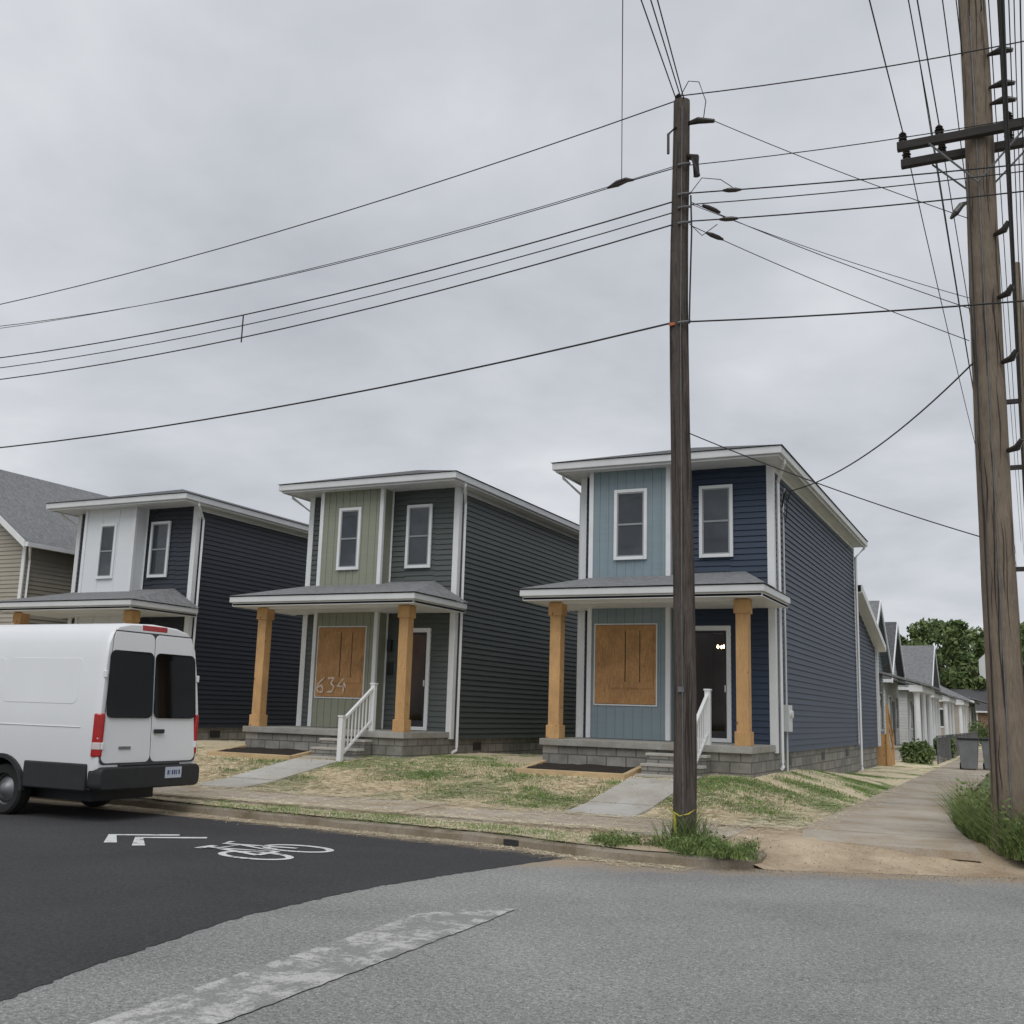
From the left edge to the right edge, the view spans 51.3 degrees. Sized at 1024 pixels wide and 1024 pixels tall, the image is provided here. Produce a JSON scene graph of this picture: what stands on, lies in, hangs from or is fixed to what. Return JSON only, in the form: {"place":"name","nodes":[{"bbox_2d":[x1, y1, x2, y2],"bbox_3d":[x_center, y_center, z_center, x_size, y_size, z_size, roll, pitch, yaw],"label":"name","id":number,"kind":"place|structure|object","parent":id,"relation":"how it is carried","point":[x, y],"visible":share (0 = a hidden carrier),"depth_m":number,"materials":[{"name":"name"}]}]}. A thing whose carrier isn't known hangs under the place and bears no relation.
{"place":"outdoors","nodes":[
{"label":"outdoors","id":0,"kind":"place"},
{"bbox_2d":[0,802,574,1000],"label":"resurfaced road","id":1,"kind":"structure","parent":0,"point":[77,893],"depth_m":10.75,"materials":[{"name":"black asphalt"}]},
{"bbox_2d":[0,623,198,813],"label":"parked van","id":2,"kind":"object","parent":1,"relation":"on","point":[94,715],"visible":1,"depth_m":15.53,"materials":[{"name":"paint"}]},
{"bbox_2d":[104,834,333,859],"bbox_3d":[-3.720,4.012,12.871,3.160,0.006,1.370,-3,-12,25],"label":"shared lane marking","id":3,"kind":"object","parent":1,"relation":"on","point":[136,841],"visible":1,"depth_m":12.73,"materials":[{"name":"paint"}]},
{"bbox_2d":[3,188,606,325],"bbox_3d":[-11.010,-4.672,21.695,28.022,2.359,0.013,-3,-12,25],"label":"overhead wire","id":4,"kind":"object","parent":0,"point":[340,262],"visible":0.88,"depth_m":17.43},
{"bbox_2d":[607,177,633,188],"bbox_3d":[1.591,-4.814,15.558,0.431,0.114,0.099,-6,-13,36],"label":"wire splice","id":5,"kind":"object","parent":4,"relation":"attached to","point":[619,181],"visible":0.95,"depth_m":15.54,"materials":[{"name":"black plastic"}]},
{"bbox_2d":[621,0,622,181],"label":"overhead wire","id":6,"kind":"object","parent":5,"relation":"attached to","point":[622,85],"visible":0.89,"depth_m":12.88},
{"bbox_2d":[147,785,752,840],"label":"front sidewalk","id":7,"kind":"structure","parent":0,"point":[586,819],"depth_m":15.93,"materials":[{"name":"concrete"}]},
{"bbox_2d":[0,797,1023,1023],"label":"old road","id":8,"kind":"structure","parent":0,"point":[571,941],"depth_m":7.66,"materials":[{"name":"grey asphalt"}]},
{"bbox_2d":[90,908,515,1023],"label":"faded road stripe","id":9,"kind":"object","parent":8,"relation":"on","point":[230,997],"visible":1,"depth_m":6.85,"materials":[{"name":"paint"}]},
{"bbox_2d":[30,796,766,868],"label":"kerb","id":10,"kind":"structure","parent":8,"relation":"on","point":[617,854],"depth_m":14.02,"materials":[{"name":"concrete"}]},
{"bbox_2d":[503,839,518,845],"bbox_3d":[0.090,4.203,13.523,0.400,0.070,0.090,-3,-12,25],"label":"storm drain","id":11,"kind":"object","parent":10,"relation":"in","point":[509,842],"visible":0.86,"depth_m":13.52,"materials":[{"name":"black metal"}]},
{"bbox_2d":[313,828,1023,882],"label":"gutter grit","id":12,"kind":"object","parent":8,"relation":"on","point":[964,877],"visible":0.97,"depth_m":12.21,"materials":[{"name":"brown gravel"}]},
{"bbox_2d":[0,0,1023,675],"label":"sky","id":13,"kind":"structure","parent":0,"point":[135,135],"materials":[{"name":"grey"}]},
{"bbox_2d":[148,786,1023,877],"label":"verge","id":14,"kind":"structure","parent":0,"point":[990,864],"depth_m":12.82,"materials":[{"name":"soil"}]},
{"bbox_2d":[191,799,649,848],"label":"verge grass","id":15,"kind":"structure","parent":14,"relation":"on","point":[298,811],"depth_m":14.87,"materials":[{"name":"green plant"}]},
{"bbox_2d":[77,784,909,870],"bbox_3d":[0.272,5.583,21.290,13.897,0.238,16.177,-3,-12,25],"label":"verge straw","id":16,"kind":"object","parent":14,"relation":"on","point":[363,809],"visible":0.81,"depth_m":15.29,"materials":[{"name":"beige plant"}]},
{"bbox_2d":[582,827,770,860],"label":"kerb weeds","id":17,"kind":"object","parent":14,"relation":"on","point":[680,848],"visible":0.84,"depth_m":12.57,"materials":[{"name":"green plant"}]},
{"bbox_2d":[646,807,726,840],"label":"pole base weeds","id":18,"kind":"object","parent":14,"relation":"on","point":[696,825],"visible":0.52,"depth_m":13.20,"materials":[{"name":"green plant"}]},
{"bbox_2d":[667,93,714,852],"bbox_3d":[2.422,-0.872,14.234,0.679,10.480,0.341,-3,-12,25],"label":"utility pole","id":19,"kind":"object","parent":14,"relation":"on","point":[685,763],"visible":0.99,"depth_m":14.14,"materials":[{"name":"brown wood"}]},
{"bbox_2d":[0,322,670,447],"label":"overhead wire","id":20,"kind":"object","parent":19,"relation":"attached to","point":[356,391],"visible":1,"depth_m":16.65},
{"bbox_2d":[0,212,671,367],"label":"overhead wire","id":21,"kind":"object","parent":19,"relation":"attached to","point":[355,299],"visible":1,"depth_m":17.04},
{"bbox_2d":[0,224,672,379],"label":"overhead wire","id":22,"kind":"object","parent":19,"relation":"attached to","point":[358,310],"visible":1,"depth_m":16.96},
{"bbox_2d":[0,201,672,357],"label":"overhead wire","id":23,"kind":"object","parent":19,"relation":"attached to","point":[360,287],"visible":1,"depth_m":17.03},
{"bbox_2d":[0,101,673,304],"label":"overhead wire","id":24,"kind":"object","parent":19,"relation":"attached to","point":[353,208],"visible":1,"depth_m":17.53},
{"bbox_2d":[0,166,673,328],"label":"overhead wire","id":25,"kind":"object","parent":19,"relation":"attached to","point":[358,256],"visible":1,"depth_m":17.16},
{"bbox_2d":[641,0,675,97],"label":"overhead wire","id":26,"kind":"object","parent":19,"relation":"attached to","point":[657,47],"visible":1,"depth_m":13.85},
{"bbox_2d":[650,0,679,95],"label":"overhead wire","id":27,"kind":"object","parent":19,"relation":"attached to","point":[664,46],"visible":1,"depth_m":13.88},
{"bbox_2d":[657,0,683,98],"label":"overhead wire","id":28,"kind":"object","parent":19,"relation":"attached to","point":[670,48],"visible":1,"depth_m":13.78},
{"bbox_2d":[693,226,968,340],"bbox_3d":[4.304,-3.137,14.531,3.700,1.660,0.070,1,-11,3],"label":"overhead wire","id":29,"kind":"object","parent":19,"relation":"attached to","point":[714,236],"visible":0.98,"depth_m":14.57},
{"bbox_2d":[692,202,969,308],"bbox_3d":[4.330,-3.529,14.608,3.727,1.560,0.069,1,-11,3],"label":"overhead wire","id":30,"kind":"object","parent":19,"relation":"attached to","point":[712,209],"visible":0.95,"depth_m":14.64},
{"bbox_2d":[693,205,968,297],"bbox_3d":[4.331,-3.590,14.609,3.726,1.379,0.009,1,-11,4],"label":"overhead wire","id":31,"kind":"object","parent":19,"relation":"attached to","point":[840,258],"visible":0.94,"depth_m":14.56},
{"bbox_2d":[688,433,979,536],"bbox_3d":[4.213,-0.369,14.029,3.759,1.334,0.014,1,-11,3],"label":"overhead wire","id":32,"kind":"object","parent":19,"relation":"attached to","point":[830,487],"visible":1,"depth_m":14.02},
{"bbox_2d":[714,121,967,218],"bbox_3d":[4.525,-4.739,14.717,3.454,1.391,0.011,2,-11,1],"label":"overhead wire","id":33,"kind":"object","parent":19,"relation":"attached to","point":[836,170],"visible":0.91,"depth_m":14.71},
{"bbox_2d":[681,41,1023,95],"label":"overhead wire","id":34,"kind":"object","parent":19,"relation":"attached to","point":[850,72],"visible":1,"depth_m":14.38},
{"bbox_2d":[687,117,1023,165],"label":"overhead wire","id":35,"kind":"object","parent":19,"relation":"attached to","point":[857,144],"visible":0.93,"depth_m":14.11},
{"bbox_2d":[690,300,1023,321],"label":"overhead wire","id":36,"kind":"object","parent":19,"relation":"attached to","point":[859,312],"visible":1,"depth_m":13.64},
{"bbox_2d":[691,163,1022,193],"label":"overhead wire","id":37,"kind":"object","parent":19,"relation":"attached to","point":[733,189],"visible":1,"depth_m":14.10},
{"bbox_2d":[690,191,1023,221],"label":"overhead wire","id":38,"kind":"object","parent":19,"relation":"attached to","point":[730,218],"visible":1,"depth_m":14.04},
{"bbox_2d":[690,171,1023,204],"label":"overhead wire","id":39,"kind":"object","parent":19,"relation":"attached to","point":[857,189],"visible":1,"depth_m":14.01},
{"bbox_2d":[897,0,1023,858],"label":"utility pole","id":40,"kind":"object","parent":14,"relation":"on","point":[1003,649],"visible":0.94,"depth_m":14.01,"materials":[{"name":"brown wood"}]},
{"bbox_2d":[790,362,972,490],"bbox_3d":[5.938,-1.109,18.020,0.022,0.383,7.769,2,-11,-3],"label":"overhead wire","id":41,"kind":"object","parent":40,"relation":"attached to","point":[959,376],"visible":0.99,"depth_m":16.50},
{"bbox_2d":[869,0,902,131],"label":"overhead wire","id":42,"kind":"object","parent":40,"relation":"attached to","point":[885,62],"visible":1,"depth_m":13.31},
{"bbox_2d":[908,0,928,109],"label":"overhead wire","id":43,"kind":"object","parent":40,"relation":"attached to","point":[918,53],"visible":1,"depth_m":13.64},
{"bbox_2d":[916,0,939,124],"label":"overhead wire","id":44,"kind":"object","parent":40,"relation":"attached to","point":[927,60],"visible":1,"depth_m":13.24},
{"bbox_2d":[910,168,974,442],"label":"overhead wire","id":45,"kind":"object","parent":40,"relation":"attached to","point":[939,295],"visible":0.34,"depth_m":19.59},
{"bbox_2d":[919,64,972,388],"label":"overhead wire","id":46,"kind":"object","parent":40,"relation":"attached to","point":[945,224],"visible":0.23,"depth_m":19.68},
{"bbox_2d":[942,0,954,91],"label":"overhead wire","id":47,"kind":"object","parent":40,"relation":"attached to","point":[948,44],"visible":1,"depth_m":13.76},
{"bbox_2d":[928,110,972,385],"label":"overhead wire","id":48,"kind":"object","parent":40,"relation":"attached to","point":[950,247],"visible":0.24,"depth_m":18.66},
{"bbox_2d":[945,162,1016,565],"bbox_3d":[16.039,-0.881,34.896,0.014,0.981,44.754,-4,-12,26],"label":"overhead wire","id":49,"kind":"object","parent":40,"relation":"attached to","point":[958,242],"visible":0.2,"depth_m":17.98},
{"bbox_2d":[981,7,1020,537],"bbox_3d":[16.374,-2.563,34.816,0.014,1.046,45.201,-3,-12,26],"label":"overhead wire","id":50,"kind":"object","parent":40,"relation":"attached to","point":[1007,363],"visible":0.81,"depth_m":26.68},
{"bbox_2d":[1000,0,1008,167],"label":"overhead wire","id":51,"kind":"object","parent":40,"relation":"attached to","point":[1004,82],"visible":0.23,"depth_m":12.06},
{"bbox_2d":[999,0,1010,230],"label":"overhead wire","id":52,"kind":"object","parent":40,"relation":"attached to","point":[1004,106],"visible":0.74,"depth_m":11.12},
{"bbox_2d":[997,0,1013,294],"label":"overhead wire","id":53,"kind":"object","parent":40,"relation":"attached to","point":[998,11],"visible":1,"depth_m":9.86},
{"bbox_2d":[991,51,1023,550],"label":"overhead wire","id":54,"kind":"object","parent":40,"relation":"attached to","point":[1005,272],"visible":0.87,"depth_m":20.58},
{"bbox_2d":[1001,0,1018,352],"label":"overhead wire","id":55,"kind":"object","parent":40,"relation":"attached to","point":[1004,48],"visible":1,"depth_m":8.62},
{"bbox_2d":[1008,0,1011,85],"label":"overhead wire","id":56,"kind":"object","parent":40,"relation":"attached to","point":[1010,40],"visible":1,"depth_m":13.48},
{"bbox_2d":[1011,86,1023,385],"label":"overhead wire","id":57,"kind":"object","parent":40,"relation":"attached to","point":[1017,235],"visible":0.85,"depth_m":18.35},
{"bbox_2d":[1011,232,1023,487],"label":"overhead wire","id":58,"kind":"object","parent":40,"relation":"attached to","point":[1016,347],"visible":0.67,"depth_m":17.60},
{"bbox_2d":[1013,225,1021,401],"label":"overhead wire","id":59,"kind":"object","parent":40,"relation":"attached to","point":[1018,336],"visible":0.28,"depth_m":21.64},
{"bbox_2d":[1013,295,1023,501],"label":"overhead wire","id":60,"kind":"object","parent":40,"relation":"attached to","point":[1018,392],"visible":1,"depth_m":17.20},
{"bbox_2d":[1018,353,1023,472],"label":"overhead wire","id":61,"kind":"object","parent":40,"relation":"attached to","point":[1020,409],"visible":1,"depth_m":15.79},
{"bbox_2d":[1019,0,1023,200],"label":"overhead wire","id":62,"kind":"object","parent":40,"relation":"attached to","point":[1021,93],"visible":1,"depth_m":11.57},
{"bbox_2d":[194,740,981,827],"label":"lawn","id":63,"kind":"structure","parent":0,"point":[902,772],"depth_m":19.75,"materials":[{"name":"plant"}]},
{"bbox_2d":[0,469,108,624],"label":"beige house","id":64,"kind":"structure","parent":63,"relation":"on","point":[37,545],"depth_m":32.46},
{"bbox_2d":[0,489,308,740],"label":"house","id":65,"kind":"structure","parent":63,"relation":"on","point":[190,563],"depth_m":29.18,"materials":[{"name":"plastic"}]},
{"bbox_2d":[95,523,117,578],"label":"window","id":66,"kind":"structure","parent":65,"relation":"in","point":[108,532],"depth_m":29.21,"materials":[{"name":"white glass"}]},
{"bbox_2d":[146,521,171,577],"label":"window","id":67,"kind":"structure","parent":65,"relation":"in","point":[160,533],"depth_m":28.96,"materials":[{"name":"white glass"}]},
{"bbox_2d":[207,745,311,759],"bbox_3d":[-5.354,5.236,23.111,2.200,0.268,1.216,-3,-12,25],"label":"planting bed","id":68,"kind":"object","parent":63,"relation":"on","point":[244,751],"visible":0.75,"depth_m":22.84,"materials":[{"name":"soil"}]},
{"bbox_2d":[195,758,337,788],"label":"house walkway","id":69,"kind":"structure","parent":63,"relation":"on","point":[278,772],"depth_m":20.49,"materials":[{"name":"concrete"}]},
{"bbox_2d":[230,470,578,762],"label":"house","id":70,"kind":"structure","parent":63,"relation":"on","point":[425,629],"depth_m":25.46,"materials":[{"name":"green"}]},
{"bbox_2d":[336,507,361,570],"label":"window","id":71,"kind":"structure","parent":70,"relation":"in","point":[349,526],"depth_m":25.80,"materials":[{"name":"white glass"}]},
{"bbox_2d":[404,504,432,568],"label":"window","id":72,"kind":"structure","parent":70,"relation":"in","point":[418,542],"depth_m":25.45,"materials":[{"name":"white glass"}]},
{"bbox_2d":[411,628,431,730],"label":"door","id":73,"kind":"structure","parent":70,"relation":"in","point":[415,725],"depth_m":24.66,"materials":[{"name":"white wood"}]},
{"bbox_2d":[189,740,875,830],"bbox_3d":[-0.975,5.690,23.876,17.522,0.542,13.190,-3,-12,25],"label":"loose straw","id":74,"kind":"object","parent":63,"relation":"on","point":[551,808],"visible":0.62,"depth_m":18.31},
{"bbox_2d":[516,760,640,779],"bbox_3d":[1.295,4.841,19.945,2.150,0.268,1.216,-3,-12,25],"label":"planting bed","id":75,"kind":"object","parent":63,"relation":"on","point":[542,767],"visible":0.73,"depth_m":19.66,"materials":[{"name":"brown soil"}]},
{"bbox_2d":[565,777,672,816],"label":"house walkway","id":76,"kind":"structure","parent":63,"relation":"on","point":[619,799],"depth_m":17.24,"materials":[{"name":"concrete"}]},
{"bbox_2d":[519,444,885,779],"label":"house","id":77,"kind":"structure","parent":63,"relation":"on","point":[790,644],"depth_m":22.34,"materials":[{"name":"blue plastic"}]},
{"bbox_2d":[613,488,646,560],"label":"window","id":78,"kind":"structure","parent":77,"relation":"in","point":[630,505],"depth_m":22.71,"materials":[{"name":"white glass"}]},
{"bbox_2d":[695,626,731,742],"label":"door frame","id":79,"kind":"structure","parent":77,"relation":"in","point":[725,736],"depth_m":21.65,"materials":[{"name":"white wood"}]},
{"bbox_2d":[699,484,732,557],"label":"window","id":80,"kind":"structure","parent":77,"relation":"in","point":[715,501],"depth_m":22.35,"materials":[{"name":"white glass"}]},
{"bbox_2d":[877,704,894,765],"bbox_3d":[12.756,7.686,36.668,0.590,2.100,1.600,-3,-12,25],"label":"wooden stairs","id":81,"kind":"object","parent":63,"relation":"on","point":[885,755],"visible":0.61,"depth_m":35.96,"materials":[{"name":"brown wood"}]},
{"bbox_2d":[869,600,940,761],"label":"bungalow","id":82,"kind":"object","parent":63,"relation":"on","point":[922,692],"visible":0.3,"depth_m":44.96,"materials":[{"name":"white wood"}]},
{"bbox_2d":[879,691,883,730],"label":"window","id":83,"kind":"structure","parent":82,"relation":"in","point":[881,696],"depth_m":46.30,"materials":[{"name":"white glass"}]},
{"bbox_2d":[883,621,947,747],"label":"bungalow","id":84,"kind":"object","parent":63,"relation":"on","point":[890,692],"visible":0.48,"depth_m":52.84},
{"bbox_2d":[888,695,892,730],"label":"window","id":85,"kind":"structure","parent":84,"relation":"in","point":[889,696],"depth_m":51.91,"materials":[{"name":"white glass"}]},
{"bbox_2d":[892,702,895,744],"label":"door","id":86,"kind":"structure","parent":84,"relation":"in","point":[893,703],"depth_m":52.75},
{"bbox_2d":[894,696,898,729],"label":"window","id":87,"kind":"structure","parent":84,"relation":"in","point":[895,697],"depth_m":54.14,"materials":[{"name":"white glass"}]},
{"bbox_2d":[897,738,935,763],"bbox_3d":[15.159,9.042,39.884,1.399,1.138,1.203,-3,-12,25],"label":"shrub","id":88,"kind":"object","parent":63,"relation":"on","point":[920,751],"visible":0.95,"depth_m":39.66,"materials":[{"name":"green plant"}]},
{"bbox_2d":[900,635,951,684],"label":"tree","id":89,"kind":"object","parent":63,"relation":"on","point":[905,642],"visible":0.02,"depth_m":109.48,"materials":[{"name":"green plant"}]},
{"bbox_2d":[898,682,960,743],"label":"bungalow","id":90,"kind":"object","parent":63,"relation":"on","point":[906,714],"visible":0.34,"depth_m":58.62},
{"bbox_2d":[909,699,912,729],"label":"window","id":91,"kind":"structure","parent":90,"relation":"in","point":[910,700],"depth_m":59.58,"materials":[{"name":"white glass"}]},
{"bbox_2d":[901,645,972,735],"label":"bungalow","id":92,"kind":"object","parent":63,"relation":"on","point":[920,664],"visible":0.2,"depth_m":69.39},
{"bbox_2d":[933,736,957,758],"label":"shrub","id":93,"kind":"object","parent":63,"relation":"on","point":[953,749],"visible":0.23,"depth_m":46.99,"materials":[{"name":"green plant"}]},
{"bbox_2d":[936,732,977,763],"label":"chain link fence","id":94,"kind":"object","parent":63,"relation":"on","point":[948,744],"visible":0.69,"depth_m":44.95,"materials":[{"name":"grey metal"}]},
{"bbox_2d":[939,685,986,737],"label":"bungalow","id":95,"kind":"object","parent":63,"relation":"on","point":[971,713],"visible":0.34,"depth_m":84.14,"materials":[{"name":"beige wood"}]},
{"bbox_2d":[949,689,987,737],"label":"bungalow","id":96,"kind":"object","parent":63,"relation":"on","point":[981,708],"visible":0.02,"depth_m":103.65,"materials":[{"name":"orange brick"}]},
{"bbox_2d":[968,720,988,745],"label":"shrub","id":97,"kind":"object","parent":63,"relation":"on","point":[981,731],"visible":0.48,"depth_m":75.36,"materials":[{"name":"green plant"}]},
{"bbox_2d":[802,749,989,860],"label":"side sidewalk","id":98,"kind":"structure","parent":0,"point":[910,819],"depth_m":15.99,"materials":[{"name":"concrete"}]},
{"bbox_2d":[956,737,979,768],"bbox_3d":[15.275,8.084,35.607,0.680,1.067,0.800,-3,-12,25],"label":"wheeled bin","id":99,"kind":"object","parent":98,"relation":"on","point":[968,749],"visible":1,"depth_m":35.33,"materials":[{"name":"plastic"}]},
{"bbox_2d":[980,738,989,768],"bbox_3d":[16.079,8.118,35.660,0.680,1.067,0.800,-3,-12,25],"label":"wheeled bin","id":100,"kind":"object","parent":98,"relation":"on","point":[985,748],"visible":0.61,"depth_m":35.46,"materials":[{"name":"plastic"}]},
{"bbox_2d":[952,773,990,830],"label":"grass strip","id":101,"kind":"object","parent":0,"point":[983,783],"depth_m":26.55,"materials":[{"name":"green plant"}]},
{"bbox_2d":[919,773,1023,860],"bbox_3d":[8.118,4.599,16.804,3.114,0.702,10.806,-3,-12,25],"label":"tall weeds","id":102,"kind":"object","parent":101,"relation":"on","point":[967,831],"visible":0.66,"depth_m":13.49,"materials":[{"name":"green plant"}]},
{"bbox_2d":[940,759,1023,860],"bbox_3d":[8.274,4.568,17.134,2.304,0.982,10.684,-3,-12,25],"label":"weed leaves","id":103,"kind":"object","parent":101,"relation":"on","point":[981,801],"visible":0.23,"depth_m":13.87,"materials":[{"name":"green plant"}]},
{"bbox_2d":[979,654,985,678],"bbox_3d":[10.677,4.645,23.283,0.739,3.240,0.050,-3,-12,25],"label":"stop sign","id":104,"kind":"object","parent":101,"relation":"on","point":[982,671],"visible":0.17,"depth_m":23.62,"materials":[{"name":"silver metal"}]},
{"bbox_2d":[1007,262,1023,571],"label":"utility pole","id":105,"kind":"object","parent":101,"relation":"on","point":[1015,401],"visible":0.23,"depth_m":25.29,"materials":[{"name":"brown wood"}]},
{"bbox_2d":[1009,177,1023,476],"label":"overhead wire","id":106,"kind":"object","parent":105,"relation":"attached to","point":[1014,286],"visible":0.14,"depth_m":16.75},
{"bbox_2d":[1014,32,1023,313],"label":"overhead wire","id":107,"kind":"object","parent":105,"relation":"attached to","point":[1019,166],"visible":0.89,"depth_m":17.96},
{"label":"ground","id":108,"kind":"structure","parent":0,"visible":0},
{"bbox_2d":[906,619,974,672],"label":"tree","id":109,"kind":"object","parent":108,"relation":"on","point":[962,659],"visible":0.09,"depth_m":126.31,"materials":[{"name":"green plant"}]},
{"bbox_2d":[908,618,985,688],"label":"tree","id":110,"kind":"object","parent":108,"relation":"on","point":[954,646],"visible":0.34,"depth_m":113.66,"materials":[{"name":"green plant"}]},
{"bbox_2d":[936,625,983,675],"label":"tree","id":111,"kind":"object","parent":108,"relation":"on","point":[976,634],"visible":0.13,"depth_m":130.94,"materials":[{"name":"green plant"}]},
{"bbox_2d":[944,639,985,689],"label":"tree","id":112,"kind":"object","parent":108,"relation":"on","point":[972,670],"visible":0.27,"depth_m":107.80,"materials":[{"name":"green plant"}]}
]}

